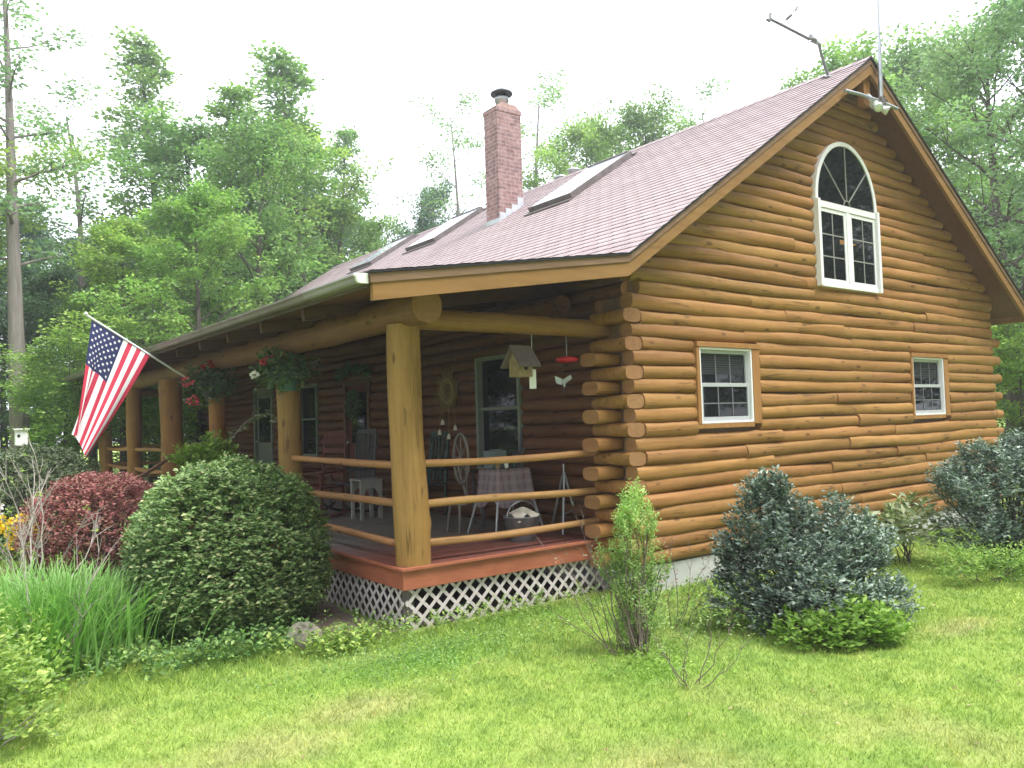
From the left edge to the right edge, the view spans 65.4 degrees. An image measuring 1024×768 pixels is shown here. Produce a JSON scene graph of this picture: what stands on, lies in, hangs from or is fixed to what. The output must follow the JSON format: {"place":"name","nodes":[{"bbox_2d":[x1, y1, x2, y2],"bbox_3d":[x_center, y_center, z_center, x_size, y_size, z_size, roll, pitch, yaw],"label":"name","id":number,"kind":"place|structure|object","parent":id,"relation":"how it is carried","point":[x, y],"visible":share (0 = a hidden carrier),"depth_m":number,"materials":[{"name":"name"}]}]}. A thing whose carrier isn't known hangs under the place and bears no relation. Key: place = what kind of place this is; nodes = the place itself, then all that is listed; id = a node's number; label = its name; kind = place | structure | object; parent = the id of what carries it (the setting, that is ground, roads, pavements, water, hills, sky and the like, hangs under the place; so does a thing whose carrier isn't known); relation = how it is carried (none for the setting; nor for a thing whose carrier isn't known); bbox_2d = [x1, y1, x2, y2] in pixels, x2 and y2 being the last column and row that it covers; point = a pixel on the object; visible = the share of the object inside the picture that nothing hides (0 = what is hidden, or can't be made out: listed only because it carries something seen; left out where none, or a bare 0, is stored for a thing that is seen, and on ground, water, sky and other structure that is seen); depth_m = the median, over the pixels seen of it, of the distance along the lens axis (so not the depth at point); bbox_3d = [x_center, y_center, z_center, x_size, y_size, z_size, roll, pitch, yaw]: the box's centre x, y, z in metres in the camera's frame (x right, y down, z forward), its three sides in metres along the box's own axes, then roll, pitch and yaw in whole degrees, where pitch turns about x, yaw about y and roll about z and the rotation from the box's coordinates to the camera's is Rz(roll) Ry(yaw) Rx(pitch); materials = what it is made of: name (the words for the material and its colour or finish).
{"place":"outdoors","nodes":[
{"label":"outdoors","id":0,"kind":"place"},
{"bbox_2d":[0,420,1023,767],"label":"ground","id":1,"kind":"structure","parent":0,"point":[656,726],"depth_m":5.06,"materials":[{"name":"green plant"}]},
{"bbox_2d":[13,428,29,507],"bbox_3d":[-10.191,1.970,16.549,0.280,2.090,0.280,0,-3,-37],"label":"nest box","id":2,"kind":"object","parent":1,"relation":"on","point":[20,436],"visible":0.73,"depth_m":16.51,"materials":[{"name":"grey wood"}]},
{"bbox_2d":[0,272,44,441],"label":"tree","id":3,"kind":"object","parent":1,"relation":"on","point":[3,278],"visible":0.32,"depth_m":27.00,"materials":[{"name":"green plant"}]},
{"bbox_2d":[0,513,57,574],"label":"yellow flowers","id":4,"kind":"object","parent":1,"relation":"on","point":[2,527],"visible":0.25,"depth_m":10.30,"materials":[{"name":"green plant"}]},
{"bbox_2d":[0,260,68,487],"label":"tree","id":5,"kind":"object","parent":1,"relation":"on","point":[25,269],"visible":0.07,"depth_m":28.59,"materials":[{"name":"green plant"}]},
{"bbox_2d":[0,592,71,746],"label":"leafy shrub","id":6,"kind":"object","parent":1,"relation":"on","point":[11,696],"visible":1,"depth_m":4.75,"materials":[{"name":"green plant"}]},
{"bbox_2d":[0,594,73,705],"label":"leafy shrub","id":7,"kind":"object","parent":1,"relation":"on","point":[55,665],"visible":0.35,"depth_m":5.64,"materials":[{"name":"green plant"}]},
{"bbox_2d":[0,0,94,507],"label":"tree","id":8,"kind":"object","parent":1,"relation":"on","point":[10,203],"visible":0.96,"depth_m":20.65,"materials":[{"name":"green plant"}]},
{"bbox_2d":[0,130,104,290],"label":"young tree","id":9,"kind":"object","parent":1,"relation":"on","point":[72,152],"visible":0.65,"depth_m":23.30,"materials":[{"name":"green plant"}]},
{"bbox_2d":[0,442,111,553],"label":"yew bush","id":10,"kind":"object","parent":1,"relation":"on","point":[52,457],"visible":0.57,"depth_m":12.14,"materials":[{"name":"green plant"}]},
{"bbox_2d":[0,427,113,596],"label":"bare shrub","id":11,"kind":"object","parent":1,"relation":"on","point":[33,518],"visible":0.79,"depth_m":7.76,"materials":[{"name":"grey plant"}]},
{"bbox_2d":[0,255,118,488],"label":"tree","id":12,"kind":"object","parent":1,"relation":"on","point":[42,306],"visible":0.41,"depth_m":23.14,"materials":[{"name":"green plant"}]},
{"bbox_2d":[0,188,118,449],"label":"tree","id":13,"kind":"object","parent":1,"relation":"on","point":[30,235],"visible":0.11,"depth_m":38.69,"materials":[{"name":"green plant"}]},
{"bbox_2d":[0,308,148,490],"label":"young tree","id":14,"kind":"object","parent":1,"relation":"on","point":[53,374],"visible":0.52,"depth_m":18.69,"materials":[{"name":"green plant"}]},
{"bbox_2d":[8,469,174,580],"bbox_3d":[-5.203,1.795,10.002,1.928,1.478,1.797,0,-3,-37],"label":"barberry bush","id":15,"kind":"object","parent":1,"relation":"on","point":[71,490],"visible":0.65,"depth_m":9.59,"materials":[{"name":"red plant"}]},
{"bbox_2d":[18,514,167,683],"bbox_3d":[-3.322,1.650,6.412,1.108,1.284,1.182,-3,-3,24],"label":"bare shrub","id":16,"kind":"object","parent":1,"relation":"on","point":[24,557],"visible":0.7,"depth_m":6.16,"materials":[{"name":"plant"}]},
{"bbox_2d":[0,73,194,477],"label":"tree","id":17,"kind":"object","parent":1,"relation":"on","point":[80,222],"visible":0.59,"depth_m":26.48,"materials":[{"name":"green plant"}]},
{"bbox_2d":[22,225,172,474],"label":"tree","id":18,"kind":"object","parent":1,"relation":"on","point":[75,240],"visible":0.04,"depth_m":31.65,"materials":[{"name":"green plant"}]},
{"bbox_2d":[0,552,242,691],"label":"daylily clump","id":19,"kind":"object","parent":1,"relation":"on","point":[99,618],"visible":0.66,"depth_m":6.27,"materials":[{"name":"green plant"}]},
{"bbox_2d":[29,214,213,479],"bbox_3d":[-10.726,-0.842,22.277,5.111,8.171,5.053,-1,-3,-6],"label":"maple tree","id":20,"kind":"object","parent":1,"relation":"on","point":[119,237],"visible":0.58,"depth_m":21.91,"materials":[{"name":"green plant"}]},
{"bbox_2d":[54,332,196,481],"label":"young tree","id":21,"kind":"object","parent":1,"relation":"on","point":[151,456],"visible":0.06,"depth_m":23.18,"materials":[{"name":"green plant"}]},
{"bbox_2d":[56,25,247,479],"bbox_3d":[-13.618,-5.057,31.636,7.417,17.629,7.806,-2,-3,9],"label":"tree","id":22,"kind":"object","parent":1,"relation":"on","point":[142,64],"visible":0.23,"depth_m":30.95,"materials":[{"name":"green plant"}]},
{"bbox_2d":[70,179,289,443],"bbox_3d":[-8.564,-1.137,21.245,5.108,8.538,5.050,-1,-3,-17],"label":"maple tree","id":23,"kind":"object","parent":1,"relation":"on","point":[186,211],"visible":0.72,"depth_m":20.77,"materials":[{"name":"green plant"}]},
{"bbox_2d":[58,100,325,464],"bbox_3d":[-11.257,-3.227,29.616,8.225,13.639,9.556,-2,-3,16],"label":"maple tree","id":24,"kind":"object","parent":1,"relation":"on","point":[161,151],"visible":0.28,"depth_m":28.40,"materials":[{"name":"green plant"}]},
{"bbox_2d":[161,429,240,560],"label":"bush","id":25,"kind":"object","parent":1,"relation":"on","point":[211,447],"visible":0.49,"depth_m":10.39,"materials":[{"name":"green plant"}]},
{"bbox_2d":[131,79,282,337],"bbox_3d":[-10.172,-3.616,27.240,6.198,14.140,6.522,-2,-3,2],"label":"tree","id":26,"kind":"object","parent":1,"relation":"on","point":[236,94],"visible":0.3,"depth_m":27.69,"materials":[{"name":"green plant"}]},
{"bbox_2d":[47,608,375,685],"bbox_3d":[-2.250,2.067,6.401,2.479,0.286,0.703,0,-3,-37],"label":"ground cover","id":27,"kind":"object","parent":1,"relation":"on","point":[230,636],"visible":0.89,"depth_m":6.27,"materials":[{"name":"green plant"}]},
{"bbox_2d":[116,451,334,641],"bbox_3d":[-2.626,1.486,7.466,1.929,1.708,1.890,0,-3,-37],"label":"clipped bush","id":28,"kind":"object","parent":1,"relation":"on","point":[256,498],"visible":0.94,"depth_m":6.90,"materials":[{"name":"green plant"}]},
{"bbox_2d":[125,102,337,327],"bbox_3d":[-7.880,-2.508,23.859,5.414,11.472,6.290,-2,-3,3],"label":"maple tree","id":29,"kind":"object","parent":1,"relation":"on","point":[275,160],"visible":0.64,"depth_m":23.82,"materials":[{"name":"green plant"}]},
{"bbox_2d":[217,407,276,518],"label":"vine shoot","id":30,"kind":"object","parent":1,"relation":"on","point":[250,420],"visible":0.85,"depth_m":10.30,"materials":[{"name":"green plant"}]},
{"bbox_2d":[226,39,368,308],"bbox_3d":[-7.872,-4.896,31.297,8.017,16.937,8.437,-4,-3,36],"label":"tree","id":31,"kind":"object","parent":1,"relation":"on","point":[290,78],"visible":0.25,"depth_m":30.99,"materials":[{"name":"green plant"}]},
{"bbox_2d":[228,172,366,300],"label":"tree","id":32,"kind":"object","parent":1,"relation":"on","point":[347,241],"depth_m":41.82,"materials":[{"name":"green plant"}]},
{"bbox_2d":[204,112,398,323],"bbox_3d":[-8.623,-3.804,32.119,8.495,14.876,8.399,-1,-3,-21],"label":"maple tree","id":33,"kind":"object","parent":1,"relation":"on","point":[313,213],"visible":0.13,"depth_m":31.45,"materials":[{"name":"green plant"}]},
{"bbox_2d":[284,622,325,650],"bbox_3d":[-1.745,2.172,6.703,0.339,0.349,0.275,0,-3,-37],"label":"garden stone","id":34,"kind":"object","parent":1,"relation":"on","point":[297,626],"visible":0.45,"depth_m":6.61,"materials":[{"name":"grey stone"}]},
{"bbox_2d":[291,123,379,293],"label":"tree","id":35,"kind":"object","parent":1,"relation":"on","point":[346,137],"visible":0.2,"depth_m":37.77,"materials":[{"name":"green plant"}]},
{"bbox_2d":[271,193,403,292],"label":"maple tree","id":36,"kind":"object","parent":1,"relation":"on","point":[372,235],"visible":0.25,"depth_m":32.76,"materials":[{"name":"green plant"}]},
{"bbox_2d":[284,600,398,637],"bbox_3d":[-2.168,2.264,8.067,0.783,0.012,3.100,0,-3,-37],"label":"soil bed","id":37,"kind":"object","parent":1,"relation":"on","point":[335,611],"visible":0.2,"depth_m":7.60,"materials":[{"name":"brown soil"}]},
{"bbox_2d":[263,604,483,658],"bbox_3d":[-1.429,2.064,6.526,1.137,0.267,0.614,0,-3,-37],"label":"ground cover","id":38,"kind":"object","parent":1,"relation":"on","point":[321,640],"visible":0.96,"depth_m":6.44,"materials":[{"name":"green plant"}]},
{"bbox_2d":[194,609,553,723],"bbox_3d":[-0.823,2.079,6.156,3.062,0.168,1.702,0,-3,-37],"label":"ground cover","id":39,"kind":"object","parent":1,"relation":"on","point":[431,654],"visible":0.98,"depth_m":6.11,"materials":[{"name":"green plant"}]},
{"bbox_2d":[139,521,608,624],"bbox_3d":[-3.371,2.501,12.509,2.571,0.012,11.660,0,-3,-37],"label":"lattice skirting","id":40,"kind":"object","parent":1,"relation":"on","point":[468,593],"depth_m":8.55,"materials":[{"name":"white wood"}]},
{"bbox_2d":[345,215,403,256],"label":"maple tree","id":41,"kind":"object","parent":1,"relation":"on","point":[387,234],"visible":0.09,"depth_m":43.63,"materials":[{"name":"green plant"}]},
{"bbox_2d":[388,171,466,240],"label":"tree","id":42,"kind":"object","parent":1,"relation":"on","point":[423,224],"visible":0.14,"depth_m":46.18,"materials":[{"name":"green plant"}]},
{"bbox_2d":[377,86,485,233],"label":"tree","id":43,"kind":"object","parent":1,"relation":"on","point":[471,146],"visible":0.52,"depth_m":40.31,"materials":[{"name":"green plant"}]},
{"bbox_2d":[357,580,617,643],"bbox_3d":[-0.065,2.081,7.432,2.892,0.227,0.493,0,-3,-39],"label":"ground cover","id":44,"kind":"object","parent":1,"relation":"on","point":[514,608],"visible":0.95,"depth_m":7.42,"materials":[{"name":"green plant"}]},
{"bbox_2d":[459,65,589,212],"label":"tree","id":45,"kind":"object","parent":1,"relation":"on","point":[550,96],"visible":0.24,"depth_m":41.78,"materials":[{"name":"green plant"}]},
{"bbox_2d":[368,592,700,674],"bbox_3d":[0.363,2.082,6.953,3.271,0.171,1.628,0,-3,-37],"label":"ground cover","id":46,"kind":"object","parent":1,"relation":"on","point":[540,629],"visible":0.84,"depth_m":6.84,"materials":[{"name":"green plant"}]},
{"bbox_2d":[57,55,1023,630],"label":"log cabin","id":47,"kind":"object","parent":1,"relation":"on","point":[809,289],"visible":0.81,"depth_m":9.93,"materials":[{"name":"wood logs"},{"name":"shingle"},{"name":"concrete"}]},
{"bbox_2d":[72,312,214,459],"bbox_3d":[-5.150,0.029,11.261,1.933,2.000,0.107,1,-4,-44],"label":"flag","id":48,"kind":"object","parent":47,"relation":"attached to","point":[115,363],"visible":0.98,"depth_m":10.86,"materials":[{"name":"multicoloured fabric"}]},
{"bbox_2d":[177,360,240,408],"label":"hanging plant","id":49,"kind":"object","parent":47,"relation":"hanging from","point":[211,387],"visible":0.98,"depth_m":11.62,"materials":[{"name":"green plant"}]},
{"bbox_2d":[253,387,275,471],"bbox_3d":[-5.300,1.156,17.151,0.135,2.140,1.150,0,-3,-37],"label":"porch door","id":50,"kind":"structure","parent":47,"relation":"in","point":[263,429],"depth_m":17.22,"materials":[{"name":"grey glass"}]},
{"bbox_2d":[248,345,321,395],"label":"hanging plant","id":51,"kind":"object","parent":47,"relation":"hanging from","point":[287,376],"visible":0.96,"depth_m":9.35,"materials":[{"name":"green plant"}]},
{"bbox_2d":[300,384,323,456],"bbox_3d":[-3.837,0.697,15.181,0.140,1.350,0.900,0,-3,-37],"label":"porch window","id":52,"kind":"structure","parent":47,"relation":"in","point":[309,397],"depth_m":15.23,"materials":[{"name":"grey glass"}]},
{"bbox_2d":[303,431,358,517],"bbox_3d":[-2.672,1.281,11.288,0.490,1.195,0.919,-3,-3,32],"label":"rocking chair","id":53,"kind":"object","parent":47,"relation":"on","point":[334,437],"visible":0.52,"depth_m":11.39,"materials":[{"name":"grey wood"}]},
{"bbox_2d":[323,429,378,512],"bbox_3d":[-2.322,1.284,11.792,0.490,1.215,0.919,-4,-3,38],"label":"rocking chair","id":54,"kind":"object","parent":47,"relation":"on","point":[359,444],"visible":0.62,"depth_m":11.92,"materials":[{"name":"grey wood"}]},
{"bbox_2d":[333,362,372,381],"bbox_3d":[-2.686,-0.220,13.458,0.232,0.357,1.390,0,-3,-37],"label":"door swag","id":55,"kind":"object","parent":47,"relation":"attached to","point":[357,369],"depth_m":13.41,"materials":[{"name":"green plant"}]},
{"bbox_2d":[342,378,376,495],"bbox_3d":[-2.574,0.951,13.482,0.135,2.050,1.000,0,-3,-37],"label":"porch door","id":56,"kind":"structure","parent":47,"relation":"in","point":[363,421],"depth_m":13.56,"materials":[{"name":"brown wood"}]},
{"bbox_2d":[344,388,362,422],"bbox_3d":[-2.694,0.361,13.457,0.195,0.589,0.596,0,-3,-37],"label":"door wreath","id":57,"kind":"object","parent":56,"relation":"attached to","point":[354,396],"depth_m":13.39,"materials":[{"name":"green plant"}]},
{"bbox_2d":[349,477,382,520],"bbox_3d":[-1.997,1.570,10.936,0.340,0.545,0.340,0,-3,-37],"label":"stool","id":58,"kind":"object","parent":47,"relation":"on","point":[369,484],"visible":0.93,"depth_m":10.89,"materials":[{"name":"paint"}]},
{"bbox_2d":[426,431,448,514],"bbox_3d":[-1.214,1.249,11.106,0.577,1.155,0.490,1,-3,-41],"label":"porch chair","id":59,"kind":"object","parent":47,"relation":"on","point":[431,444],"visible":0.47,"depth_m":11.22,"materials":[{"name":"green wood"}]},
{"bbox_2d":[433,358,459,438],"bbox_3d":[-0.892,0.215,11.046,0.158,1.096,0.776,0,-3,-37],"label":"straw wreath","id":60,"kind":"object","parent":47,"relation":"hanging from","point":[449,400],"visible":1,"depth_m":11.01,"materials":[{"name":"brown plant"}]},
{"bbox_2d":[446,433,482,533],"bbox_3d":[-0.579,1.156,9.469,0.365,1.161,0.761,-2,-3,11],"label":"spinning wheel","id":61,"kind":"object","parent":47,"relation":"on","point":[466,470],"visible":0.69,"depth_m":9.31,"materials":[{"name":"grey wood"}]},
{"bbox_2d":[470,427,522,527],"bbox_3d":[-0.184,1.142,9.868,0.577,1.195,0.490,-1,-3,-18],"label":"metal chair","id":62,"kind":"object","parent":47,"relation":"on","point":[513,453],"visible":0.36,"depth_m":9.89,"materials":[{"name":"grey metal"}]},
{"bbox_2d":[474,354,528,468],"bbox_3d":[-0.138,0.372,10.203,0.140,1.480,0.960,0,-3,-37],"label":"porch window","id":63,"kind":"structure","parent":47,"relation":"in","point":[498,399],"depth_m":10.31,"materials":[{"name":"grey glass"}]},
{"bbox_2d":[467,501,542,532],"bbox_3d":[-0.079,1.342,9.195,0.707,0.734,0.587,0,-3,-37],"label":"porch table","id":64,"kind":"object","parent":47,"relation":"on","point":[497,512],"visible":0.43,"depth_m":9.16,"materials":[{"name":"grey wood"}]},
{"bbox_2d":[476,466,535,507],"bbox_3d":[-0.084,1.188,9.202,0.556,0.440,0.459,0,-3,-37],"label":"tablecloth","id":65,"kind":"object","parent":64,"relation":"on","point":[510,479],"visible":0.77,"depth_m":9.04,"materials":[{"name":"fabric"}]},
{"bbox_2d":[483,449,506,468],"bbox_3d":[-0.190,0.858,9.171,0.249,0.215,0.140,0,-3,-37],"label":"storage tin","id":66,"kind":"object","parent":65,"relation":"on","point":[495,452],"visible":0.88,"depth_m":9.11,"materials":[{"name":"grey metal"}]},
{"bbox_2d":[500,334,540,377],"bbox_3d":[0.086,-0.290,8.144,0.270,0.440,0.344,0,-3,-37],"label":"birdhouse","id":67,"kind":"object","parent":47,"relation":"hanging from","point":[519,361],"visible":1,"depth_m":8.08,"materials":[{"name":"grey wood"}]},
{"bbox_2d":[503,501,540,541],"bbox_3d":[0.108,1.460,8.540,0.410,0.420,0.410,0,-3,-37],"label":"metal bucket","id":68,"kind":"object","parent":47,"relation":"on","point":[511,523],"visible":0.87,"depth_m":8.40,"materials":[{"name":"grey metal"}]},
{"bbox_2d":[508,507,539,522],"bbox_3d":[0.106,1.389,8.543,0.300,0.141,0.300,0,-3,-37],"label":"folded cloth","id":69,"kind":"object","parent":68,"relation":"in","point":[520,512],"visible":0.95,"depth_m":8.50,"materials":[{"name":"beige fabric"}]},
{"bbox_2d":[551,464,576,534],"bbox_3d":[0.517,1.298,9.042,0.399,0.776,0.341,-3,-3,33],"label":"folding stand","id":70,"kind":"object","parent":47,"relation":"on","point":[563,479],"visible":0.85,"depth_m":9.04,"materials":[{"name":"grey metal"}]},
{"bbox_2d":[691,341,761,428],"bbox_3d":[2.480,0.015,9.217,1.135,0.977,0.138,0,-3,-37],"label":"window","id":71,"kind":"structure","parent":47,"relation":"in","point":[728,382],"depth_m":9.21,"materials":[{"name":"white plastic"}]},
{"bbox_2d":[766,5,832,76],"bbox_3d":[3.872,-4.597,10.658,1.579,0.788,0.301,0,-3,-37],"label":"roof antenna","id":72,"kind":"object","parent":47,"relation":"on","point":[812,38],"visible":0.94,"depth_m":10.66,"materials":[{"name":"white metal"}]},
{"bbox_2d":[810,142,882,293],"bbox_3d":[4.527,-2.279,10.865,1.510,2.020,0.185,0,-3,-37],"label":"arched window","id":73,"kind":"structure","parent":47,"relation":"in","point":[840,176],"depth_m":10.79,"materials":[{"name":"white plastic"}]},
{"bbox_2d":[843,0,898,110],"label":"whip aerial","id":74,"kind":"object","parent":47,"relation":"attached to","point":[881,98],"visible":0.82,"depth_m":10.71,"materials":[{"name":"galvanised steel"},{"name":"white plastic"}]},
{"bbox_2d":[904,353,950,418],"bbox_3d":[6.277,0.033,12.037,1.135,0.977,0.138,0,-3,-37],"label":"window","id":75,"kind":"structure","parent":47,"relation":"in","point":[929,373],"depth_m":12.05,"materials":[{"name":"white plastic"}]},
{"bbox_2d":[522,114,618,191],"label":"maple tree","id":76,"kind":"object","parent":1,"relation":"on","point":[577,139],"visible":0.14,"depth_m":39.38,"materials":[{"name":"green plant"}]},
{"bbox_2d":[525,500,631,655],"bbox_3d":[0.521,1.554,6.309,0.842,1.225,0.635,-2,-3,8],"label":"bare shrub","id":77,"kind":"object","parent":1,"relation":"on","point":[612,650],"visible":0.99,"depth_m":6.25,"materials":[{"name":"brown plant"}]},
{"bbox_2d":[591,476,673,657],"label":"sapling","id":78,"kind":"object","parent":1,"relation":"on","point":[631,624],"visible":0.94,"depth_m":6.19,"materials":[{"name":"green plant"}]},
{"bbox_2d":[562,83,712,174],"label":"maple tree","id":79,"kind":"object","parent":1,"relation":"on","point":[640,126],"visible":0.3,"depth_m":35.30,"materials":[{"name":"green plant"}]},
{"bbox_2d":[545,631,736,694],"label":"ground cover","id":80,"kind":"object","parent":1,"relation":"on","point":[649,654],"visible":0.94,"depth_m":5.76,"materials":[{"name":"green plant"}]},
{"bbox_2d":[603,571,763,618],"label":"ground cover","id":81,"kind":"object","parent":1,"relation":"on","point":[697,593],"visible":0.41,"depth_m":7.93,"materials":[{"name":"green plant"}]},
{"bbox_2d":[660,536,719,627],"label":"bare shrub","id":82,"kind":"object","parent":1,"relation":"on","point":[689,584],"visible":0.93,"depth_m":6.93,"materials":[{"name":"brown plant"}]},
{"bbox_2d":[651,72,737,130],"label":"tree","id":83,"kind":"object","parent":1,"relation":"on","point":[703,92],"visible":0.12,"depth_m":38.61,"materials":[{"name":"green plant"}]},
{"bbox_2d":[632,596,758,689],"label":"bare shrub","id":84,"kind":"object","parent":1,"relation":"on","point":[683,667],"visible":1,"depth_m":5.44,"materials":[{"name":"brown plant"}]},
{"bbox_2d":[653,593,773,642],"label":"ground cover","id":85,"kind":"object","parent":1,"relation":"on","point":[722,620],"visible":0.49,"depth_m":6.80,"materials":[{"name":"green plant"}]},
{"bbox_2d":[701,464,923,638],"bbox_3d":[2.540,1.403,6.723,1.880,1.470,1.095,-2,-3,2],"label":"holly bush","id":86,"kind":"object","parent":1,"relation":"on","point":[782,526],"visible":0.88,"depth_m":6.70,"materials":[{"name":"green plant"}]},
{"bbox_2d":[767,593,912,654],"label":"shrub","id":87,"kind":"object","parent":1,"relation":"on","point":[878,621],"visible":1,"depth_m":6.18,"materials":[{"name":"green plant"}]},
{"bbox_2d":[778,28,943,155],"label":"maple tree","id":88,"kind":"object","parent":1,"relation":"on","point":[853,53],"visible":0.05,"depth_m":31.01,"materials":[{"name":"green plant"}]},
{"bbox_2d":[845,490,948,563],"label":"variegated plant","id":89,"kind":"object","parent":1,"relation":"on","point":[898,516],"visible":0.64,"depth_m":9.46,"materials":[{"name":"green plant"}]},
{"bbox_2d":[811,22,1023,228],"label":"maple tree","id":90,"kind":"object","parent":1,"relation":"on","point":[901,61],"visible":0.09,"depth_m":30.81,"materials":[{"name":"green plant"}]},
{"bbox_2d":[888,0,1023,434],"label":"oak tree","id":91,"kind":"object","parent":1,"relation":"on","point":[950,54],"visible":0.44,"depth_m":22.13,"materials":[{"name":"green plant"}]},
{"bbox_2d":[906,71,1023,355],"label":"maple tree","id":92,"kind":"object","parent":1,"relation":"on","point":[935,110],"visible":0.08,"depth_m":28.18,"materials":[{"name":"green plant"}]},
{"bbox_2d":[915,0,1023,355],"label":"oak tree","id":93,"kind":"object","parent":1,"relation":"on","point":[1010,22],"visible":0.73,"depth_m":18.37,"materials":[{"name":"green plant"}]},
{"bbox_2d":[920,535,1023,584],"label":"fern clump","id":94,"kind":"object","parent":1,"relation":"on","point":[1018,561],"visible":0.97,"depth_m":8.28,"materials":[{"name":"green plant"}]},
{"bbox_2d":[922,427,1023,569],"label":"holly bush","id":95,"kind":"object","parent":1,"relation":"on","point":[968,487],"visible":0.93,"depth_m":8.93,"materials":[{"name":"green plant"}]},
{"bbox_2d":[986,185,1023,209],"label":"oak tree","id":96,"kind":"object","parent":1,"relation":"on","point":[1002,192],"visible":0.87,"depth_m":20.33,"materials":[{"name":"green plant"}]},
{"bbox_2d":[989,235,1023,429],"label":"tree","id":97,"kind":"object","parent":1,"relation":"on","point":[1013,249],"visible":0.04,"depth_m":26.31,"materials":[{"name":"green plant"}]},
{"bbox_2d":[990,322,1023,439],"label":"young tree","id":98,"kind":"object","parent":1,"relation":"on","point":[1016,377],"visible":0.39,"depth_m":16.85,"materials":[{"name":"green plant"}]},
{"bbox_2d":[0,0,1023,443],"label":"sky","id":99,"kind":"structure","parent":0,"point":[370,55],"materials":[{"name":"white"}]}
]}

